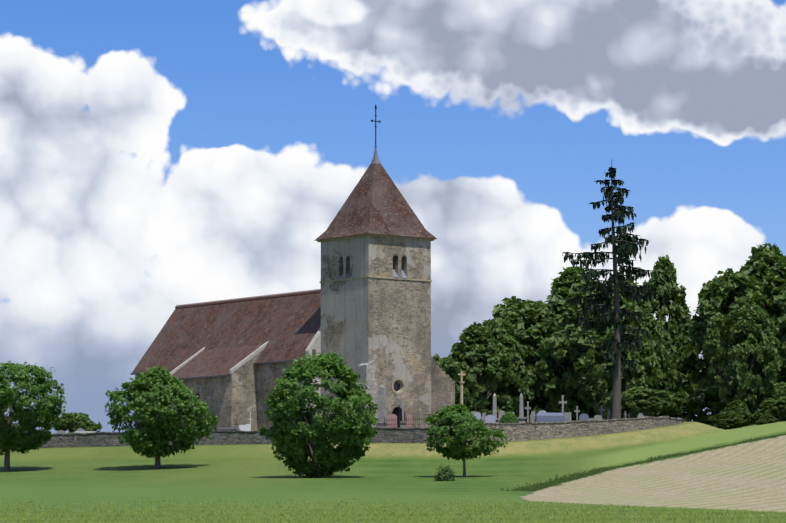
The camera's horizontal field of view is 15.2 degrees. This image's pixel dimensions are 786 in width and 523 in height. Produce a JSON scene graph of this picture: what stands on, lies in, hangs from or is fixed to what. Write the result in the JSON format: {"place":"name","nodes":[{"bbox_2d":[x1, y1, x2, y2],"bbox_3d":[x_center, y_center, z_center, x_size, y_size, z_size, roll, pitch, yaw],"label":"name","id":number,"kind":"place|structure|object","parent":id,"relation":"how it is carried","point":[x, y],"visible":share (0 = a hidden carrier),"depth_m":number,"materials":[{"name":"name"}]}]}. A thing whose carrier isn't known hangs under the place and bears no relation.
{"place":"outdoors","nodes":[
{"label":"outdoors","id":0,"kind":"place"},
{"bbox_2d":[321,236,430,427],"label":"church tower","id":1,"kind":"structure","parent":0,"point":[384,324],"depth_m":245.04,"materials":[{"name":"grey stone"}]},
{"bbox_2d":[356,360,375,426],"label":"buttress","id":2,"kind":"structure","parent":1,"relation":"attached to","point":[366,371],"depth_m":242.02,"materials":[{"name":"grey stone"}]},
{"bbox_2d":[314,163,436,240],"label":"tower roof","id":3,"kind":"structure","parent":1,"relation":"on","point":[376,202],"depth_m":246.78,"materials":[{"name":"brown tile"}]},
{"bbox_2d":[317,104,433,426],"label":"tower trim","id":4,"kind":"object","parent":1,"relation":"attached to","point":[398,386],"visible":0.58,"depth_m":245.02,"materials":[{"name":"grey stone"}]},
{"bbox_2d":[431,358,454,425],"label":"wall","id":5,"kind":"structure","parent":1,"relation":"attached to","point":[442,388],"depth_m":247.03,"materials":[{"name":"grey stone"}]},
{"bbox_2d":[0,421,785,522],"bbox_3d":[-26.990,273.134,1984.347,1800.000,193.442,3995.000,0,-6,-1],"label":"terrain","id":6,"kind":"structure","parent":0,"point":[749,476],"depth_m":186.25,"materials":[{"name":"green plant"}]},
{"bbox_2d":[0,361,66,470],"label":"meadow tree","id":7,"kind":"object","parent":6,"relation":"on","point":[22,432],"visible":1,"depth_m":219.16,"materials":[{"name":"green plant"}]},
{"bbox_2d":[53,412,102,433],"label":"bush","id":8,"kind":"object","parent":6,"relation":"on","point":[71,422],"visible":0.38,"depth_m":309.28,"materials":[{"name":"green plant"}]},
{"bbox_2d":[104,366,218,468],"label":"meadow tree","id":9,"kind":"object","parent":6,"relation":"on","point":[163,387],"visible":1,"depth_m":216.94,"materials":[{"name":"green plant"}]},
{"bbox_2d":[259,351,378,477],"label":"meadow tree","id":10,"kind":"object","parent":6,"relation":"on","point":[296,442],"visible":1,"depth_m":197.08,"materials":[{"name":"green plant"}]},
{"bbox_2d":[0,497,785,522],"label":"grass blades","id":11,"kind":"object","parent":6,"relation":"on","point":[457,512],"visible":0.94,"depth_m":94.72,"materials":[{"name":"green plant"}]},
{"bbox_2d":[434,464,456,480],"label":"meadow shrub","id":12,"kind":"object","parent":6,"relation":"on","point":[444,473],"visible":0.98,"depth_m":184.42,"materials":[{"name":"green plant"}]},
{"bbox_2d":[423,403,507,476],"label":"meadow tree","id":13,"kind":"object","parent":6,"relation":"on","point":[462,420],"visible":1,"depth_m":198.69,"materials":[{"name":"green plant"}]},
{"bbox_2d":[482,296,583,412],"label":"oak tree","id":14,"kind":"object","parent":6,"relation":"on","point":[525,317],"visible":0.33,"depth_m":288.21,"materials":[{"name":"green plant"}]},
{"bbox_2d":[489,266,595,420],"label":"oak tree","id":15,"kind":"object","parent":6,"relation":"on","point":[566,282],"visible":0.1,"depth_m":299.42,"materials":[{"name":"green plant"}]},
{"bbox_2d":[535,285,641,420],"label":"oak tree","id":16,"kind":"object","parent":6,"relation":"on","point":[577,340],"visible":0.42,"depth_m":281.49,"materials":[{"name":"green plant"}]},
{"bbox_2d":[583,326,657,419],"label":"oak tree","id":17,"kind":"object","parent":6,"relation":"on","point":[643,373],"visible":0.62,"depth_m":268.57,"materials":[{"name":"green plant"}]},
{"bbox_2d":[581,278,698,398],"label":"oak tree","id":18,"kind":"object","parent":6,"relation":"on","point":[673,355],"visible":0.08,"depth_m":294.31,"materials":[{"name":"green plant"}]},
{"bbox_2d":[610,308,684,416],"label":"oak tree","id":19,"kind":"object","parent":6,"relation":"on","point":[669,379],"visible":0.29,"depth_m":275.74,"materials":[{"name":"green plant"}]},
{"bbox_2d":[621,386,682,418],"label":"bush","id":20,"kind":"object","parent":6,"relation":"on","point":[645,400],"visible":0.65,"depth_m":259.88,"materials":[{"name":"green plant"}]},
{"bbox_2d":[643,255,698,390],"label":"oak tree","id":21,"kind":"object","parent":6,"relation":"on","point":[663,281],"visible":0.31,"depth_m":299.16,"materials":[{"name":"green plant"}]},
{"bbox_2d":[657,392,707,422],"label":"bush","id":22,"kind":"object","parent":6,"relation":"on","point":[689,416],"visible":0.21,"depth_m":262.58,"materials":[{"name":"green plant"}]},
{"bbox_2d":[684,386,727,426],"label":"bush","id":23,"kind":"object","parent":6,"relation":"on","point":[709,399],"visible":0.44,"depth_m":260.99,"materials":[{"name":"green plant"}]},
{"bbox_2d":[708,413,744,429],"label":"bush","id":24,"kind":"object","parent":6,"relation":"on","point":[735,420],"visible":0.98,"depth_m":250.07,"materials":[{"name":"green plant"}]},
{"bbox_2d":[676,243,783,388],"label":"oak tree","id":25,"kind":"object","parent":6,"relation":"on","point":[761,261],"visible":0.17,"depth_m":286.13,"materials":[{"name":"green plant"}]},
{"bbox_2d":[688,268,784,404],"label":"oak tree","id":26,"kind":"object","parent":6,"relation":"on","point":[727,291],"visible":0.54,"depth_m":274.71,"materials":[{"name":"green plant"}]},
{"bbox_2d":[718,400,755,425],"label":"bush","id":27,"kind":"object","parent":6,"relation":"on","point":[739,407],"visible":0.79,"depth_m":254.06,"materials":[{"name":"green plant"}]},
{"bbox_2d":[701,304,782,419],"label":"oak tree","id":28,"kind":"object","parent":6,"relation":"on","point":[742,344],"visible":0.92,"depth_m":257.34,"materials":[{"name":"green plant"}]},
{"bbox_2d":[753,414,777,424],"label":"bush","id":29,"kind":"object","parent":6,"relation":"on","point":[767,418],"visible":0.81,"depth_m":248.79,"materials":[{"name":"green plant"}]},
{"bbox_2d":[749,398,782,423],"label":"bush","id":30,"kind":"object","parent":6,"relation":"on","point":[765,406],"visible":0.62,"depth_m":254.39,"materials":[{"name":"green plant"}]},
{"bbox_2d":[755,256,785,383],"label":"oak tree","id":31,"kind":"object","parent":6,"relation":"on","point":[774,294],"visible":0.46,"depth_m":275.78,"materials":[{"name":"green plant"}]},
{"bbox_2d":[769,397,785,421],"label":"bush","id":32,"kind":"object","parent":6,"relation":"on","point":[778,404],"visible":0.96,"depth_m":252.98,"materials":[{"name":"green plant"}]},
{"bbox_2d":[773,382,785,399],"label":"oak tree","id":33,"kind":"object","parent":6,"relation":"on","point":[781,388],"visible":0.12,"depth_m":259.73,"materials":[{"name":"green plant"}]},
{"bbox_2d":[0,0,785,433],"label":"sky","id":34,"kind":"structure","parent":0,"point":[157,156],"materials":[{"name":"blue"}]},
{"bbox_2d":[501,434,785,490],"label":"grass verge","id":35,"kind":"structure","parent":0,"point":[555,481],"depth_m":190.95,"materials":[{"name":"green plant"}]},
{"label":"cemetery ground","id":36,"kind":"structure","parent":0,"visible":0},
{"bbox_2d":[73,431,94,440],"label":"chest tomb","id":37,"kind":"object","parent":36,"relation":"on","point":[83,432],"visible":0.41,"depth_m":242.61,"materials":[{"name":"stone"}]},
{"bbox_2d":[171,350,262,430],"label":"church chapel","id":38,"kind":"structure","parent":36,"relation":"on","point":[230,398],"depth_m":251.89,"materials":[{"name":"stone"}]},
{"bbox_2d":[170,341,268,398],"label":"lower roof","id":39,"kind":"structure","parent":38,"relation":"on","point":[209,363],"depth_m":255.63,"materials":[{"name":"brown tile"}]},
{"bbox_2d":[135,358,304,429],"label":"church nave","id":40,"kind":"structure","parent":36,"relation":"on","point":[269,374],"depth_m":251.47,"materials":[{"name":"stone"}]},
{"bbox_2d":[130,289,320,374],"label":"church roof","id":41,"kind":"structure","parent":40,"relation":"on","point":[287,326],"depth_m":259.64,"materials":[{"name":"brown tile"}]},
{"bbox_2d":[305,327,320,422],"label":"wall","id":42,"kind":"structure","parent":40,"relation":"attached to","point":[314,345],"depth_m":247.37,"materials":[{"name":"grey stone"}]},
{"bbox_2d":[218,427,239,430],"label":"dark chest tomb","id":43,"kind":"object","parent":36,"relation":"on","point":[229,428],"visible":0.32,"depth_m":239.59,"materials":[{"name":"stone"}]},
{"bbox_2d":[239,425,244,430],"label":"white headstone","id":44,"kind":"object","parent":36,"relation":"on","point":[242,427],"visible":0.18,"depth_m":239.99,"materials":[{"name":"grey stone"}]},
{"bbox_2d":[245,424,250,430],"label":"white headstone","id":45,"kind":"object","parent":36,"relation":"on","point":[247,427],"visible":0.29,"depth_m":240.25,"materials":[{"name":"grey stone"}]},
{"bbox_2d":[32,416,683,447],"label":"cemetery wall","id":46,"kind":"structure","parent":36,"relation":"on","point":[531,431],"depth_m":231.11,"materials":[{"name":"stone"}]},
{"bbox_2d":[376,385,386,426],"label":"monument","id":47,"kind":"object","parent":36,"relation":"on","point":[381,412],"depth_m":239.60,"materials":[{"name":"stone"}]},
{"bbox_2d":[387,414,396,426],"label":"gravestone","id":48,"kind":"object","parent":36,"relation":"on","point":[390,417],"visible":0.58,"depth_m":236.99,"materials":[{"name":"pink stone"}]},
{"bbox_2d":[400,399,405,427],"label":"cross monument","id":49,"kind":"object","parent":36,"relation":"on","point":[402,405],"visible":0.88,"depth_m":237.47,"materials":[{"name":"stone"}]},
{"bbox_2d":[407,414,411,427],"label":"gravestone","id":50,"kind":"object","parent":36,"relation":"on","point":[409,421],"visible":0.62,"depth_m":236.55,"materials":[{"name":"pink stone"}]},
{"bbox_2d":[384,416,435,427],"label":"grave railing","id":51,"kind":"object","parent":36,"relation":"on","point":[395,424],"visible":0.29,"depth_m":235.20,"materials":[{"name":"grey metal"}]},
{"bbox_2d":[431,354,479,411],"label":"oak tree","id":52,"kind":"object","parent":36,"relation":"on","point":[452,370],"visible":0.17,"depth_m":268.13,"materials":[{"name":"green plant"}]},
{"bbox_2d":[458,371,465,404],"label":"stone cross","id":53,"kind":"object","parent":36,"relation":"on","point":[461,382],"visible":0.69,"depth_m":241.97,"materials":[{"name":"stone"}]},
{"bbox_2d":[474,412,480,419],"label":"gravestone","id":54,"kind":"object","parent":36,"relation":"on","point":[477,415],"visible":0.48,"depth_m":231.63,"materials":[{"name":"grey stone"}]},
{"bbox_2d":[481,413,485,422],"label":"gravestone","id":55,"kind":"object","parent":36,"relation":"on","point":[483,416],"visible":0.38,"depth_m":234.62,"materials":[{"name":"stone"}]},
{"bbox_2d":[444,321,526,417],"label":"oak tree","id":56,"kind":"object","parent":36,"relation":"on","point":[476,348],"visible":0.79,"depth_m":278.59,"materials":[{"name":"green plant"}]},
{"bbox_2d":[485,415,495,422],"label":"gravestone","id":57,"kind":"object","parent":36,"relation":"on","point":[490,418],"visible":0.58,"depth_m":230.81,"materials":[{"name":"grey stone"}]},
{"bbox_2d":[493,393,499,422],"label":"obelisk gravestone","id":58,"kind":"object","parent":36,"relation":"on","point":[495,407],"visible":0.4,"depth_m":233.05,"materials":[{"name":"stone"}]},
{"bbox_2d":[498,411,504,421],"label":"headstone","id":59,"kind":"object","parent":36,"relation":"on","point":[500,413],"visible":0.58,"depth_m":235.17,"materials":[{"name":"stone"}]},
{"bbox_2d":[499,412,518,422],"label":"box ball shrub","id":60,"kind":"object","parent":36,"relation":"on","point":[508,417],"visible":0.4,"depth_m":231.66,"materials":[{"name":"green plant"}]},
{"bbox_2d":[467,317,561,421],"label":"oak tree","id":61,"kind":"object","parent":36,"relation":"on","point":[502,331],"visible":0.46,"depth_m":283.51,"materials":[{"name":"green plant"}]},
{"bbox_2d":[517,393,525,422],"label":"obelisk gravestone","id":62,"kind":"object","parent":36,"relation":"on","point":[521,418],"visible":0.54,"depth_m":233.04,"materials":[{"name":"stone"}]},
{"bbox_2d":[525,401,530,421],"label":"grave cross","id":63,"kind":"object","parent":36,"relation":"on","point":[527,407],"visible":0.56,"depth_m":236.67,"materials":[{"name":"stone"}]},
{"bbox_2d":[530,411,534,421],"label":"gravestone","id":64,"kind":"object","parent":36,"relation":"on","point":[532,417],"visible":0.42,"depth_m":232.18,"materials":[{"name":"grey stone"}]},
{"bbox_2d":[534,413,564,421],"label":"tomb","id":65,"kind":"object","parent":36,"relation":"on","point":[549,417],"visible":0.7,"depth_m":231.53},
{"bbox_2d":[559,395,566,413],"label":"cross","id":66,"kind":"object","parent":36,"relation":"on","point":[562,401],"visible":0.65,"depth_m":234.20,"materials":[{"name":"stone"}]},
{"bbox_2d":[564,412,570,420],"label":"gravestone","id":67,"kind":"object","parent":36,"relation":"on","point":[567,416],"visible":0.29,"depth_m":233.18,"materials":[{"name":"grey stone"}]},
{"bbox_2d":[574,406,579,420],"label":"grave cross","id":68,"kind":"object","parent":36,"relation":"on","point":[576,410],"visible":0.54,"depth_m":233.71,"materials":[{"name":"stone"}]},
{"bbox_2d":[579,414,588,420],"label":"gravestone","id":69,"kind":"object","parent":36,"relation":"on","point":[583,416],"visible":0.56,"depth_m":232.89,"materials":[{"name":"grey stone"}]},
{"bbox_2d":[594,415,601,419],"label":"headstone","id":70,"kind":"object","parent":36,"relation":"on","point":[597,417],"visible":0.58,"depth_m":234.00,"materials":[{"name":"stone"}]},
{"bbox_2d":[562,159,655,418],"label":"tall spruce tree","id":71,"kind":"object","parent":36,"relation":"on","point":[625,247],"visible":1,"depth_m":234.66,"materials":[{"name":"green plant"}]}
]}

